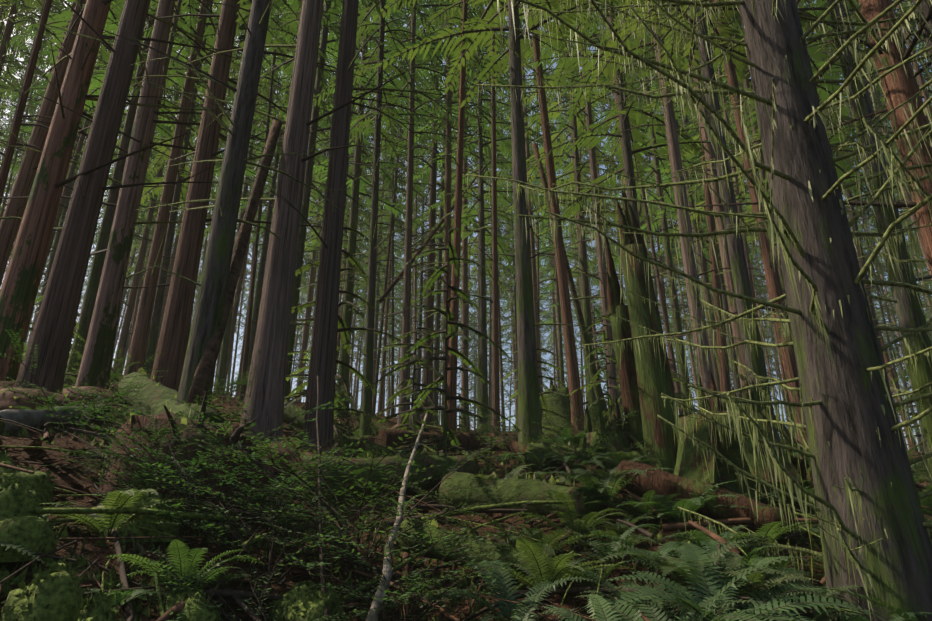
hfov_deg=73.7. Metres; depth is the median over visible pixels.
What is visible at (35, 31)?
tree
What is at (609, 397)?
tree sapling
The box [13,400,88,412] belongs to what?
fern
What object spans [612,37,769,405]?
tree
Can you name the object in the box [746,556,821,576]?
fern
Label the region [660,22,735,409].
tree
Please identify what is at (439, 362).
tree
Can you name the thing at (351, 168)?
tree
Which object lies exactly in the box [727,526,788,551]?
fern
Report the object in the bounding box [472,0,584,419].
tree
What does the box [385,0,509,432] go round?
tree
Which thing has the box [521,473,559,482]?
fern
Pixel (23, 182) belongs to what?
tree
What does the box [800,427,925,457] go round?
shrub
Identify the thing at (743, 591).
fern
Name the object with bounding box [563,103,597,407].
tree
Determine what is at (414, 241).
tree
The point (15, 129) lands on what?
tree
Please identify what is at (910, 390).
tree
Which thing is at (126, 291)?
tree
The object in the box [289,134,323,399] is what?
tree
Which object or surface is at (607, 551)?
fern
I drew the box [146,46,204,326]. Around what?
tree
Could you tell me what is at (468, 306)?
tree
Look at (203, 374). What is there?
trunk
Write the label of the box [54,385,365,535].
shrub
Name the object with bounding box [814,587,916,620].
fern
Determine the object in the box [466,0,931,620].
mossy conifer tree
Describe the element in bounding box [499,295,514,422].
tree
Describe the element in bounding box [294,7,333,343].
tree
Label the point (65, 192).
tree
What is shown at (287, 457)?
root mound
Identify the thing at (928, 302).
tree
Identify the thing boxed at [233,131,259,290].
tree
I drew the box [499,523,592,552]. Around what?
fern
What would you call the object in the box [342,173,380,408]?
tree
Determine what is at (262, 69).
tree
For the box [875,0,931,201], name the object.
tree
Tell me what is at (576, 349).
tree
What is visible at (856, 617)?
fern
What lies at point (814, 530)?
fern
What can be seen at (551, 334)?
tree
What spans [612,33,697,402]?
tree
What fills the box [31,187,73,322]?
tree
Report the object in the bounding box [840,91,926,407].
tree
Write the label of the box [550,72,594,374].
tree
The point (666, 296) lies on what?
tree
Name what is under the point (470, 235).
hemlock tree
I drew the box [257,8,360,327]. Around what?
tree
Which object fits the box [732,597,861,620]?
fern
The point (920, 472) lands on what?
fern
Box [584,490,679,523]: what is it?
fern
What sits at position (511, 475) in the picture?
fern
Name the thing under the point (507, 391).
tree
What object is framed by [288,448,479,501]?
mossy log
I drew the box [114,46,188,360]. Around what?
tree
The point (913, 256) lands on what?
tree
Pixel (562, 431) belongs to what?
fern
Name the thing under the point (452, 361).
tree
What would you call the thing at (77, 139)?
tree
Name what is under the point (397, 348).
tree
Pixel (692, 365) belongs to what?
tree
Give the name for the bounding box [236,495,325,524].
fern
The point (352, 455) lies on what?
fern
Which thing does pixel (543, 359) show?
tree
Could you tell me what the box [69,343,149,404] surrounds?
shrub
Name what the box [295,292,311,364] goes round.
tree
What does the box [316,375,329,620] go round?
leaning pole
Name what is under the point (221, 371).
tree
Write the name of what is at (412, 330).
tree
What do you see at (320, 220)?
tree
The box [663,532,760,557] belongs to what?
fern
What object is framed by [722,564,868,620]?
fern
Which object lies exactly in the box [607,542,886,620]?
fern
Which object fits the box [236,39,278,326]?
tree
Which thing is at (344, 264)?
tree
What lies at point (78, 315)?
tree sapling
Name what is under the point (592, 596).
fern
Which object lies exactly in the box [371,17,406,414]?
tree
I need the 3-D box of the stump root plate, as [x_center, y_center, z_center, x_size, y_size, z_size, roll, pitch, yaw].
[-2.975,1.778,6.747,2.193,1.594,2.026,-9,-22,24]
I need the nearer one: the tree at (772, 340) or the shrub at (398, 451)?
the shrub at (398, 451)
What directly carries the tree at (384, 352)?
on the ground
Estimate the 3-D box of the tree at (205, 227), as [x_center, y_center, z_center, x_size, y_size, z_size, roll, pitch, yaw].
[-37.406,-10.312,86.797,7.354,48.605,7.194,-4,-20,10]
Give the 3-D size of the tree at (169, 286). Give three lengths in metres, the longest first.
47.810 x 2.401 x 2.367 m
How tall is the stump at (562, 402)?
2.372 m
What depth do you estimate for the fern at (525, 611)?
3.93 m
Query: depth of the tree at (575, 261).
55.32 m
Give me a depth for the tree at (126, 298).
83.58 m
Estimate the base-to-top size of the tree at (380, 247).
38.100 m
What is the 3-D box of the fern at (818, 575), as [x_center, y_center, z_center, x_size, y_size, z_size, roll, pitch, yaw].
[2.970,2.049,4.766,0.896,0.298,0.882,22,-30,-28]
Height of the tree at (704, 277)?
34.408 m
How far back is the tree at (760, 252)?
39.80 m
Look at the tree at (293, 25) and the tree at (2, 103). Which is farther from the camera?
the tree at (2, 103)
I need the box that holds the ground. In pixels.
[0,365,929,620]
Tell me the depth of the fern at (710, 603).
3.71 m
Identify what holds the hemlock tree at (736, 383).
on the ground
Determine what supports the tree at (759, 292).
on the ground
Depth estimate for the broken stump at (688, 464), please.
7.61 m
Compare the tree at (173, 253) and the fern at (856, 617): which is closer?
the fern at (856, 617)
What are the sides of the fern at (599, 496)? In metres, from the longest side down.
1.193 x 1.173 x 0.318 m
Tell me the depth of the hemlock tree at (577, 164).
25.08 m
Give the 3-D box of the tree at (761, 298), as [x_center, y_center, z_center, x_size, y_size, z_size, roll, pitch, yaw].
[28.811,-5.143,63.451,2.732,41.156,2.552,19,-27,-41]
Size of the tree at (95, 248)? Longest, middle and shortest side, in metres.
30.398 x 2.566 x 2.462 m
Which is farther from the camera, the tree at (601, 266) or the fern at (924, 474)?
the tree at (601, 266)
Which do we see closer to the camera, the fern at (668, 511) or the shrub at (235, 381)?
the fern at (668, 511)
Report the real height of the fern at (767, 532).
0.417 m
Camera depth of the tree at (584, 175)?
37.48 m
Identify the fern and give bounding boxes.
[0,542,58,567]
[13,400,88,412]
[39,488,198,536]
[42,501,84,515]
[63,376,76,386]
[84,588,169,609]
[105,539,266,594]
[189,566,250,588]
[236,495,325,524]
[288,425,299,430]
[322,468,382,482]
[342,448,371,457]
[345,414,391,427]
[352,430,371,438]
[360,450,395,457]
[377,447,432,457]
[382,494,430,510]
[416,560,599,620]
[432,464,552,480]
[451,510,622,561]
[457,539,637,598]
[463,428,487,434]
[487,452,511,463]
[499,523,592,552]
[507,492,633,548]
[508,455,523,464]
[510,593,541,620]
[518,452,559,471]
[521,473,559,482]
[533,561,633,586]
[535,454,677,509]
[538,427,583,446]
[541,593,730,620]
[542,486,626,508]
[544,452,617,473]
[548,454,594,462]
[549,426,571,436]
[569,437,582,447]
[572,523,661,567]
[574,569,682,619]
[576,530,667,552]
[577,556,807,620]
[578,464,617,483]
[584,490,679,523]
[584,535,682,575]
[586,452,665,471]
[588,512,659,533]
[593,447,608,451]
[593,539,794,588]
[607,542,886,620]
[614,480,743,522]
[644,539,820,594]
[655,525,776,550]
[658,479,728,518]
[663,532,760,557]
[665,521,816,560]
[681,554,835,615]
[687,517,747,535]
[714,504,765,519]
[718,483,794,500]
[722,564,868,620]
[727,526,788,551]
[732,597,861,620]
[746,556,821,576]
[759,566,840,606]
[762,483,817,516]
[792,480,814,499]
[792,556,824,577]
[794,514,817,534]
[797,525,820,540]
[799,596,931,620]
[802,556,823,569]
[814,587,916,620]
[911,461,925,472]
[912,471,927,481]
[913,468,926,481]
[913,468,928,480]
[918,483,931,515]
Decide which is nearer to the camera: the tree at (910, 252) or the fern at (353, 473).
the fern at (353, 473)
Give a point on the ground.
(64, 441)
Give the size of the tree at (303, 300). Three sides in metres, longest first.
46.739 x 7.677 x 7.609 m
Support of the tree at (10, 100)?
on the ground
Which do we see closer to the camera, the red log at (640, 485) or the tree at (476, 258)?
the red log at (640, 485)
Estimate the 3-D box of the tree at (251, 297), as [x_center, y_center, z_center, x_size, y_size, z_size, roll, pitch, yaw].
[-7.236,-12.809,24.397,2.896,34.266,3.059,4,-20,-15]
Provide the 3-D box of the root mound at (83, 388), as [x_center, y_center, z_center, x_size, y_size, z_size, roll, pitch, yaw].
[-6.283,1.449,10.394,1.143,0.475,1.194,-1,-20,2]
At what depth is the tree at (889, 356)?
79.37 m
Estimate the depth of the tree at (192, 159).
39.45 m
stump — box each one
[0,450,57,502]
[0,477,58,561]
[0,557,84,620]
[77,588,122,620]
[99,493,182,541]
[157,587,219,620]
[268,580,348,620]
[542,377,581,433]
[582,396,644,472]
[673,372,810,502]
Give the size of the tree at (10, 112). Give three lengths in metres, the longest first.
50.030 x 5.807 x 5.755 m
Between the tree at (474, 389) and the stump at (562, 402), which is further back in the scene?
the tree at (474, 389)
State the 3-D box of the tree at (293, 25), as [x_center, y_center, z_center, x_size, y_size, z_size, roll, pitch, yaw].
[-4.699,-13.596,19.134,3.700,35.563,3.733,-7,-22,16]
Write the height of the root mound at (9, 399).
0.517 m
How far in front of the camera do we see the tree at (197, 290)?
94.92 m
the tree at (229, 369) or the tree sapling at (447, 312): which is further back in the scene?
the tree at (229, 369)
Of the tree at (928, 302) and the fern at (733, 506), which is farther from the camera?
the tree at (928, 302)
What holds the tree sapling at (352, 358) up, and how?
on the ground
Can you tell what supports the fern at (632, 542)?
on the ground
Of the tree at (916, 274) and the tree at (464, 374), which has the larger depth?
the tree at (916, 274)
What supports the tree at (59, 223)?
on the ground
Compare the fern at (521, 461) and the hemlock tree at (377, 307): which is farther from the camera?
the hemlock tree at (377, 307)
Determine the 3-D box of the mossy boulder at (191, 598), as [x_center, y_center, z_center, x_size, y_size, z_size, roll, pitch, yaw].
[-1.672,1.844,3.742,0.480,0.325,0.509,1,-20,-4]
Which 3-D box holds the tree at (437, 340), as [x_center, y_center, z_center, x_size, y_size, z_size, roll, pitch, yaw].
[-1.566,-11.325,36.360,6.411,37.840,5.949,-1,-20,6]
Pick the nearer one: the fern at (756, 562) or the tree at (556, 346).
the fern at (756, 562)
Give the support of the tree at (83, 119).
on the ground
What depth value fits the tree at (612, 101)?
21.42 m
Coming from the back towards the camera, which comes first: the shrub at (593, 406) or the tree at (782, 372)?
the tree at (782, 372)
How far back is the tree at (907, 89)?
6.59 m
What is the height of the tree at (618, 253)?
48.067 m
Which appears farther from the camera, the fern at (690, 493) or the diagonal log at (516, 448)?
the diagonal log at (516, 448)
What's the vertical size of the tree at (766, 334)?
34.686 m
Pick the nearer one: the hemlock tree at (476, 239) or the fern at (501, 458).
the fern at (501, 458)
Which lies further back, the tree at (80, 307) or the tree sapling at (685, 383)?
the tree at (80, 307)
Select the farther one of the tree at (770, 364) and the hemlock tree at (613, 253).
the tree at (770, 364)
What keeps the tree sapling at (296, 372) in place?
on the ground
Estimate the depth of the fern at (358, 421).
16.83 m
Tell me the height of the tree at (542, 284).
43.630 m
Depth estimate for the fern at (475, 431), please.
20.51 m
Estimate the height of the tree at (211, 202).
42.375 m
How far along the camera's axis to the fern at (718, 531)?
6.31 m
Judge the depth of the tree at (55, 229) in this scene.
20.25 m
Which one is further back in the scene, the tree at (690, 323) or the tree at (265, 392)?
the tree at (690, 323)
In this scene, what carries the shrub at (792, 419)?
on the ground
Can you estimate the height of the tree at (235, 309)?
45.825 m
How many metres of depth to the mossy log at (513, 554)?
5.38 m
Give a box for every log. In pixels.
[0,404,110,433]
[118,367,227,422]
[283,401,392,457]
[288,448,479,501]
[375,429,517,451]
[396,518,560,578]
[439,468,599,522]
[493,435,606,480]
[525,440,645,467]
[615,460,793,541]
[786,453,931,539]
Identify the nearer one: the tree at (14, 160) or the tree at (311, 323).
the tree at (14, 160)
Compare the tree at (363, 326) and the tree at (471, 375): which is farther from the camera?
the tree at (471, 375)
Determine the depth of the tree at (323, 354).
10.11 m
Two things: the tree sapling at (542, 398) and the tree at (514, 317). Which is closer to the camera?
the tree sapling at (542, 398)
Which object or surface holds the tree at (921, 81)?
on the ground
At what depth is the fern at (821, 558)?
5.15 m
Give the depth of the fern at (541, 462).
9.54 m
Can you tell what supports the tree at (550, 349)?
on the ground
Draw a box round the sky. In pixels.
[0,0,931,450]
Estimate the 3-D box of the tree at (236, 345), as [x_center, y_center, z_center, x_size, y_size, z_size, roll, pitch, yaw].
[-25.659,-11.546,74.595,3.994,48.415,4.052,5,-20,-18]
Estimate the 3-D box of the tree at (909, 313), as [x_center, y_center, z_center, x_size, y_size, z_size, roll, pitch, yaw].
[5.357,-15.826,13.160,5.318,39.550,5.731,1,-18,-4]
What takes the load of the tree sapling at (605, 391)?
on the ground
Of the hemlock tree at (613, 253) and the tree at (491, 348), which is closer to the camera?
the hemlock tree at (613, 253)
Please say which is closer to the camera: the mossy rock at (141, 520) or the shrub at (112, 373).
the mossy rock at (141, 520)
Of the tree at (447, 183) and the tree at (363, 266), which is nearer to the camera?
the tree at (447, 183)
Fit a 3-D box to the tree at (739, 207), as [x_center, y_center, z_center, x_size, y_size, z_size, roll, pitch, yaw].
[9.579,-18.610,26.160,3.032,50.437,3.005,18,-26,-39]
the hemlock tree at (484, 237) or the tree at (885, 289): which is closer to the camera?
the hemlock tree at (484, 237)
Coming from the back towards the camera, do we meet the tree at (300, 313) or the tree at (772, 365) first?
the tree at (772, 365)
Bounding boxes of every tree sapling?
[18,285,85,374]
[22,311,110,380]
[284,190,403,452]
[284,344,352,423]
[335,332,359,406]
[354,308,461,452]
[361,218,526,467]
[437,385,476,432]
[497,348,570,444]
[566,292,623,411]
[567,297,622,431]
[583,354,607,406]
[614,317,695,424]
[670,370,698,417]
[889,347,924,457]
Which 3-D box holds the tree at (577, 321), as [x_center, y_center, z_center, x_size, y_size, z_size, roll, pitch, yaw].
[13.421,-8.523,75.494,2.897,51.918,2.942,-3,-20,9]
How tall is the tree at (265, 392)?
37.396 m
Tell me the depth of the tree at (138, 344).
17.05 m
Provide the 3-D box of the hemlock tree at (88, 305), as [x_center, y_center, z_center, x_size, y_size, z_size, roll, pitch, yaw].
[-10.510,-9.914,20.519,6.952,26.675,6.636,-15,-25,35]
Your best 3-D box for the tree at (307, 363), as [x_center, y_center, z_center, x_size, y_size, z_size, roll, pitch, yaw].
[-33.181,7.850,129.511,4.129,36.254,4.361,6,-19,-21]
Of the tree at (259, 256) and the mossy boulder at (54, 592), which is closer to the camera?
the mossy boulder at (54, 592)
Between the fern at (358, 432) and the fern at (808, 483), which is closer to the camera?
the fern at (808, 483)
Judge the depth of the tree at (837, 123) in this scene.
24.33 m
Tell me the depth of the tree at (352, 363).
55.87 m
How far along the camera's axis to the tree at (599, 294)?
72.57 m
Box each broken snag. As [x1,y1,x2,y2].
[605,237,643,450]
[617,190,678,473]
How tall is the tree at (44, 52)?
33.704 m
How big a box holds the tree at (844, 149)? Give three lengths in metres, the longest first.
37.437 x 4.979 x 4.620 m
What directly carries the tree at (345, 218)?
on the ground
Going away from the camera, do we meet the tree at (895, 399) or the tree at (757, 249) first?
the tree at (757, 249)
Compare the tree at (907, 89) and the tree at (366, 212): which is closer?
the tree at (907, 89)
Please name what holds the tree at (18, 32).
on the ground
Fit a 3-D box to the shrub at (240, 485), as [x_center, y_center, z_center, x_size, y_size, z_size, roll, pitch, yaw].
[-2.070,1.648,6.037,1.334,1.104,2.354,5,-21,-14]
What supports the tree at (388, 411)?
on the ground
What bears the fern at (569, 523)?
on the ground
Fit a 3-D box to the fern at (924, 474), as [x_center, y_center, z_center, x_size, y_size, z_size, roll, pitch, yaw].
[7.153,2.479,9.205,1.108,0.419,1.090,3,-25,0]
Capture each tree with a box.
[0,0,54,82]
[0,0,61,137]
[0,0,62,221]
[0,0,64,260]
[0,0,66,203]
[0,0,69,280]
[0,0,84,221]
[0,0,116,308]
[0,0,151,287]
[0,0,183,284]
[0,0,274,380]
[0,0,301,389]
[0,1,64,267]
[0,2,71,277]
[0,3,38,176]
[0,5,56,155]
[0,5,145,279]
[0,7,50,207]
[0,24,30,150]
[0,34,39,207]
[3,39,129,325]
[6,49,55,269]
[14,0,238,393]
[17,1,120,246]
[20,253,50,364]
[21,49,107,364]
[26,224,63,345]
[28,35,120,342]
[29,45,100,327]
[31,1,220,326]
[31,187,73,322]
[37,0,146,291]
[49,0,283,383]
[77,0,380,406]
[78,87,137,319]
[78,197,106,309]
[82,155,114,297]
[87,6,193,316]
[92,238,148,349]
[95,0,296,377]
[105,0,242,381]
[112,172,165,360]
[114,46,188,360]
[115,95,169,344]
[115,158,159,345]
[116,0,265,377]
[116,88,175,333]
[121,92,179,373]
[124,0,214,288]
[132,0,371,391]
[137,0,428,474]
[142,58,224,358]
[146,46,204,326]
[151,0,268,322]
[155,98,203,355]
[164,92,201,295]
[177,105,232,293]
[182,1,290,394]
[189,235,208,333]
[190,179,215,330]
[192,112,231,318]
[194,105,231,309]
[195,0,358,393]
[195,3,246,213]
[211,20,273,390]
[224,34,289,391]
[226,0,290,286]
[226,178,258,395]
[230,0,296,399]
[230,89,268,393]
[232,267,258,378]
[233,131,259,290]
[235,36,288,396]
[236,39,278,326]
[237,182,269,362]
[239,157,279,347]
[241,0,342,320]
[241,214,315,336]
[245,73,290,305]
[253,0,459,448]
[254,57,290,242]
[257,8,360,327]
[260,0,478,418]
[264,0,394,401]
[265,11,380,401]
[267,23,385,402]
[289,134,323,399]
[291,234,313,372]
[293,291,304,390]
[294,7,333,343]
[294,121,347,358]
[295,170,314,343]
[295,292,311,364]
[297,224,318,369]
[298,61,335,399]
[302,295,312,401]
[305,7,389,314]
[306,16,384,281]
[307,11,385,407]
[313,0,434,435]
[335,5,406,380]
[337,151,365,336]
[339,183,380,382]
[341,94,381,403]
[342,105,420,397]
[342,115,364,411]
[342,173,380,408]
[344,0,420,413]
[348,0,483,424]
[351,157,380,408]
[352,83,395,388]
[352,203,369,408]
[353,296,365,408]
[356,57,404,370]
[356,150,423,415]
[357,193,401,388]
[358,289,375,392]
[361,0,510,428]
[364,10,425,414]
[369,87,461,419]
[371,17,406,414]
[372,0,428,414]
[372,0,629,459]
[377,325,388,412]
[378,133,402,415]
[378,140,399,379]
[378,276,397,392]
[379,292,396,415]
[382,240,403,408]
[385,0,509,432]
[385,252,411,408]
[386,275,412,410]
[394,3,477,424]
[394,61,428,365]
[394,213,417,413]
[397,8,431,420]
[399,86,426,379]
[399,204,419,412]
[402,0,560,435]
[402,143,443,418]
[410,270,422,371]
[412,104,501,427]
[415,0,528,455]
[417,7,510,431]
[420,140,429,370]
[428,32,539,428]
[433,214,443,424]
[434,103,472,347]
[434,215,470,411]
[434,278,441,421]
[441,174,488,424]
[458,0,526,435]
[458,192,473,357]
[460,0,624,436]
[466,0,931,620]
[468,98,491,401]
[468,259,487,429]
[468,277,477,422]
[469,32,517,431]
[469,287,488,427]
[470,87,515,409]
[470,314,477,424]
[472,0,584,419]
[472,25,541,428]
[472,38,512,431]
[472,174,555,425]
[473,246,512,404]
[477,243,509,422]
[489,74,517,412]
[498,2,528,335]
[499,51,599,387]
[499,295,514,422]
[499,339,509,427]
[500,279,514,430]
[502,4,655,431]
[503,0,754,274]
[508,100,552,387]
[519,10,693,277]
[521,19,636,412]
[526,32,553,356]
[527,1,621,408]
[528,49,571,387]
[532,120,585,371]
[535,222,552,391]
[539,221,580,383]
[542,23,560,386]
[542,280,556,384]
[544,0,770,405]
[545,196,565,377]
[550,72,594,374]
[552,49,595,357]
[556,52,657,425]
[559,92,599,361]
[562,101,616,387]
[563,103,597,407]
[564,68,590,404]
[566,103,584,413]
[570,297,585,404]
[574,193,625,386]
[577,2,729,414]
[579,0,852,443]
[583,26,653,375]
[588,251,606,389]
[592,0,684,414]
[592,40,691,364]
[594,170,624,361]
[603,114,656,284]
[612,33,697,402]
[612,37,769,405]
[618,0,766,398]
[619,30,754,377]
[624,0,850,458]
[627,2,779,360]
[634,13,865,331]
[639,84,686,354]
[642,89,762,405]
[642,160,677,345]
[645,149,708,405]
[647,0,919,289]
[651,83,702,408]
[652,41,728,376]
[657,256,692,393]
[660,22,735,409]
[660,245,671,330]
[661,108,733,379]
[674,110,733,388]
[677,248,697,380]
[678,239,697,383]
[684,336,696,407]
[685,0,931,272]
[689,0,931,428]
[690,27,766,371]
[702,211,769,386]
[711,140,766,337]
[712,19,794,433]
[722,35,775,341]
[722,105,779,419]
[723,0,929,373]
[726,0,902,337]
[726,101,781,385]
[728,244,781,388]
[729,0,889,354]
[742,200,776,389]
[742,209,767,360]
[749,175,788,421]
[750,241,785,421]
[751,260,780,420]
[757,273,780,414]
[798,0,901,385]
[799,0,931,325]
[810,0,931,484]
[816,0,930,355]
[820,23,918,452]
[827,53,908,446]
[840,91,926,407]
[841,0,931,322]
[847,216,900,421]
[850,133,923,450]
[856,26,931,316]
[857,0,931,230]
[863,129,931,326]
[866,226,908,380]
[867,268,904,418]
[869,214,905,397]
[870,2,931,255]
[874,289,903,435]
[874,291,914,449]
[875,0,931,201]
[880,91,931,335]
[884,305,923,447]
[887,120,928,320]
[888,27,931,275]
[895,150,931,336]
[897,193,931,338]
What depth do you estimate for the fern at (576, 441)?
10.03 m
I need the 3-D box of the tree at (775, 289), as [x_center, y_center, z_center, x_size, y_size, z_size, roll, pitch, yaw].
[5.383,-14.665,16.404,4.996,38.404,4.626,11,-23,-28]
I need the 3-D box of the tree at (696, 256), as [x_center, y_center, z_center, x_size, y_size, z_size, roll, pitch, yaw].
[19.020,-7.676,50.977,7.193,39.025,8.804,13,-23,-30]
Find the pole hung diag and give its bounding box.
[378,173,478,302]
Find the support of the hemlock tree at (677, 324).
on the ground
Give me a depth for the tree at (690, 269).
14.08 m
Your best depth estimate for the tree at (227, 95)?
34.04 m
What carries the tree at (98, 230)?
on the ground
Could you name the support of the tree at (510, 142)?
on the ground
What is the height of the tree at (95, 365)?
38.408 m
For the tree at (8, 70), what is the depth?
30.69 m
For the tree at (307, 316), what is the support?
on the ground
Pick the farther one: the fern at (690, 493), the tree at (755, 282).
the tree at (755, 282)
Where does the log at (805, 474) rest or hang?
on the ground
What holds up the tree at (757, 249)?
on the ground
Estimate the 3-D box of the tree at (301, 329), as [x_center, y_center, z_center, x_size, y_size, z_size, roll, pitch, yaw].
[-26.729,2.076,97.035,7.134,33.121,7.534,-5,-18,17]
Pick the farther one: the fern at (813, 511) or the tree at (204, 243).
the tree at (204, 243)
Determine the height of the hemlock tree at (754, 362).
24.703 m
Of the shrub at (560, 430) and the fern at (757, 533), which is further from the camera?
the shrub at (560, 430)
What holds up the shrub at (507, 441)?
on the ground
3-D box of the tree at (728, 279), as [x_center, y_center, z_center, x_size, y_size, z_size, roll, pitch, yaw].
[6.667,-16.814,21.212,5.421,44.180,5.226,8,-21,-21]
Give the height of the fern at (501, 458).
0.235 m
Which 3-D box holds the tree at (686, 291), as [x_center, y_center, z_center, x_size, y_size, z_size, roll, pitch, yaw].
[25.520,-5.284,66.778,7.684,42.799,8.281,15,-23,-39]
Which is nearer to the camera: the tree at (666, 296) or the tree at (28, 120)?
the tree at (28, 120)
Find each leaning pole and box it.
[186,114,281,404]
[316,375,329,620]
[365,413,427,620]
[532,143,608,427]
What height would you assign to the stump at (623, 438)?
1.276 m
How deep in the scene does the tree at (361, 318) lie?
80.43 m
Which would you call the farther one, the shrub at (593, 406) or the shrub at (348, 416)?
the shrub at (593, 406)
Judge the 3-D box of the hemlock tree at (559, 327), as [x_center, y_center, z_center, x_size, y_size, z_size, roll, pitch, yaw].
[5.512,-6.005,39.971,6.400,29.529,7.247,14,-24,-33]
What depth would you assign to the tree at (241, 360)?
37.55 m
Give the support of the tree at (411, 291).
on the ground
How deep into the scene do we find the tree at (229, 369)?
79.22 m
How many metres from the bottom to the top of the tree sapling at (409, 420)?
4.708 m
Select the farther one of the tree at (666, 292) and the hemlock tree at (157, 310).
the tree at (666, 292)
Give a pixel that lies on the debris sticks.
(224, 592)
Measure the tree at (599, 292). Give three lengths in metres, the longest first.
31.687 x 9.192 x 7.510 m
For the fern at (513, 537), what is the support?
on the ground
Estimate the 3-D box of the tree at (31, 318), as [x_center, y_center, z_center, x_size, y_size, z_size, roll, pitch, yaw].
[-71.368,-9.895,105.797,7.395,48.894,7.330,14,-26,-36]
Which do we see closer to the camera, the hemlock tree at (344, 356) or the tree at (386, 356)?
the hemlock tree at (344, 356)
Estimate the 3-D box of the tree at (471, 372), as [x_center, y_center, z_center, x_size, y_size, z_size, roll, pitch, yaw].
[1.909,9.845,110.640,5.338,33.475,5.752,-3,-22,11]
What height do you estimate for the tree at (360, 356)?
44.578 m
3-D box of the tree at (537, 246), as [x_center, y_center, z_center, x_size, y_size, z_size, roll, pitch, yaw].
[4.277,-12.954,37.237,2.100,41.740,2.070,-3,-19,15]
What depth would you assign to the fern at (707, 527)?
5.55 m
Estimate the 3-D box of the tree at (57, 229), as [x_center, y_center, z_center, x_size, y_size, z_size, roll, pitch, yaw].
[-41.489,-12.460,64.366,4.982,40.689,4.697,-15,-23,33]
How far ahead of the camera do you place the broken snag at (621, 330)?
10.06 m
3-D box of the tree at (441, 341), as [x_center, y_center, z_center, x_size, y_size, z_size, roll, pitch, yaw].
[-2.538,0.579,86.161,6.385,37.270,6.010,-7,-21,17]
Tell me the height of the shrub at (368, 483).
1.441 m
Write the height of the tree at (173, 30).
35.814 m
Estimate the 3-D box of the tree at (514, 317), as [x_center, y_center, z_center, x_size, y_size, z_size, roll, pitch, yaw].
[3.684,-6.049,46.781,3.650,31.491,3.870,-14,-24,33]
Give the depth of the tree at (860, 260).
26.77 m
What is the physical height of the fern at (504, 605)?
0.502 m
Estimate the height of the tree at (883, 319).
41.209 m
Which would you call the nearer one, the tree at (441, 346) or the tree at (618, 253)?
the tree at (618, 253)
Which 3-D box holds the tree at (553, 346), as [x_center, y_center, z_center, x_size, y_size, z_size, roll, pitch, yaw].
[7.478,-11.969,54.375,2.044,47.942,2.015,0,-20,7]
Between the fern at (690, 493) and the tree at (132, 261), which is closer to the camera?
the fern at (690, 493)
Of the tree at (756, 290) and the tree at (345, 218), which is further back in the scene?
the tree at (756, 290)
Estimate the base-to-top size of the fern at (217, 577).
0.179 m
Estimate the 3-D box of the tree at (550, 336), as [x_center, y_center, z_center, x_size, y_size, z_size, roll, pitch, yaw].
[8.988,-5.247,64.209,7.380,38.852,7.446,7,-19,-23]
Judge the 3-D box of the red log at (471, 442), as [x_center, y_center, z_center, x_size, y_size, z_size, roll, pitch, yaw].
[-0.146,2.851,13.368,3.946,0.641,0.460,16,-25,-36]
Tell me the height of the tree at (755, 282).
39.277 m
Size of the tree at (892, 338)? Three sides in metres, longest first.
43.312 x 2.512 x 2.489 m
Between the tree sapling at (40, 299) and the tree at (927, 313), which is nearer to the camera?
the tree sapling at (40, 299)
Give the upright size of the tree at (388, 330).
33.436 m
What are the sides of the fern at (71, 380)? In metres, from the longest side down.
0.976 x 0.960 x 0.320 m
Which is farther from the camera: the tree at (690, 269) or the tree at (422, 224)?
the tree at (422, 224)
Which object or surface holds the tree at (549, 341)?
on the ground
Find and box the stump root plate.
[69,392,312,512]
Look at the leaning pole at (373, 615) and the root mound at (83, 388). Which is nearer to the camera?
the leaning pole at (373, 615)
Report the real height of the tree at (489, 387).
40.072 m
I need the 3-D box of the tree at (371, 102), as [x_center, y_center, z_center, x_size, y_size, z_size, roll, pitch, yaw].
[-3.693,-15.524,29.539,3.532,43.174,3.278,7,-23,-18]
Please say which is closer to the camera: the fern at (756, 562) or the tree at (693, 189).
the fern at (756, 562)
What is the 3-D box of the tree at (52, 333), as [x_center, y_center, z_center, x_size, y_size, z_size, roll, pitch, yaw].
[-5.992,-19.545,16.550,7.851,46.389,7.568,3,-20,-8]
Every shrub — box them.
[0,329,167,430]
[40,383,282,507]
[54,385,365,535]
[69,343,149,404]
[75,380,251,426]
[89,520,397,620]
[93,439,413,582]
[173,398,516,577]
[173,400,323,538]
[213,371,248,396]
[264,486,513,620]
[334,373,377,431]
[363,416,461,456]
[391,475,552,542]
[459,396,553,435]
[475,405,564,460]
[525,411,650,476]
[541,401,622,440]
[560,405,595,429]
[740,403,794,444]
[778,414,793,441]
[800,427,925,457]
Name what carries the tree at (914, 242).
on the ground
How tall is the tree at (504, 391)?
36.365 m
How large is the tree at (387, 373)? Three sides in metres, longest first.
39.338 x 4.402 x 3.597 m
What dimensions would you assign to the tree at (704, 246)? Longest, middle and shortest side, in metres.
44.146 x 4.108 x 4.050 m
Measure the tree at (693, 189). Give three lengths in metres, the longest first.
45.583 x 9.795 x 8.002 m
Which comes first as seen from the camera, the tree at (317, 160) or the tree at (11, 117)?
the tree at (317, 160)
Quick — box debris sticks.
[0,368,931,620]
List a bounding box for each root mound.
[0,381,15,388]
[0,387,77,410]
[62,386,122,405]
[259,441,304,472]
[296,445,343,456]
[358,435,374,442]
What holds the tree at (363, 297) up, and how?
on the ground
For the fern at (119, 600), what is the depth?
3.67 m
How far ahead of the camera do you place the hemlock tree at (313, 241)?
39.93 m
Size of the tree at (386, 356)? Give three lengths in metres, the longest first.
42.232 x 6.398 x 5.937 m
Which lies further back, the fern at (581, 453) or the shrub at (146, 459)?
the fern at (581, 453)
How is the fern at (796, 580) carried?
on the ground
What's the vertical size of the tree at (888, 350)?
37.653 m
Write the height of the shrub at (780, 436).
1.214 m

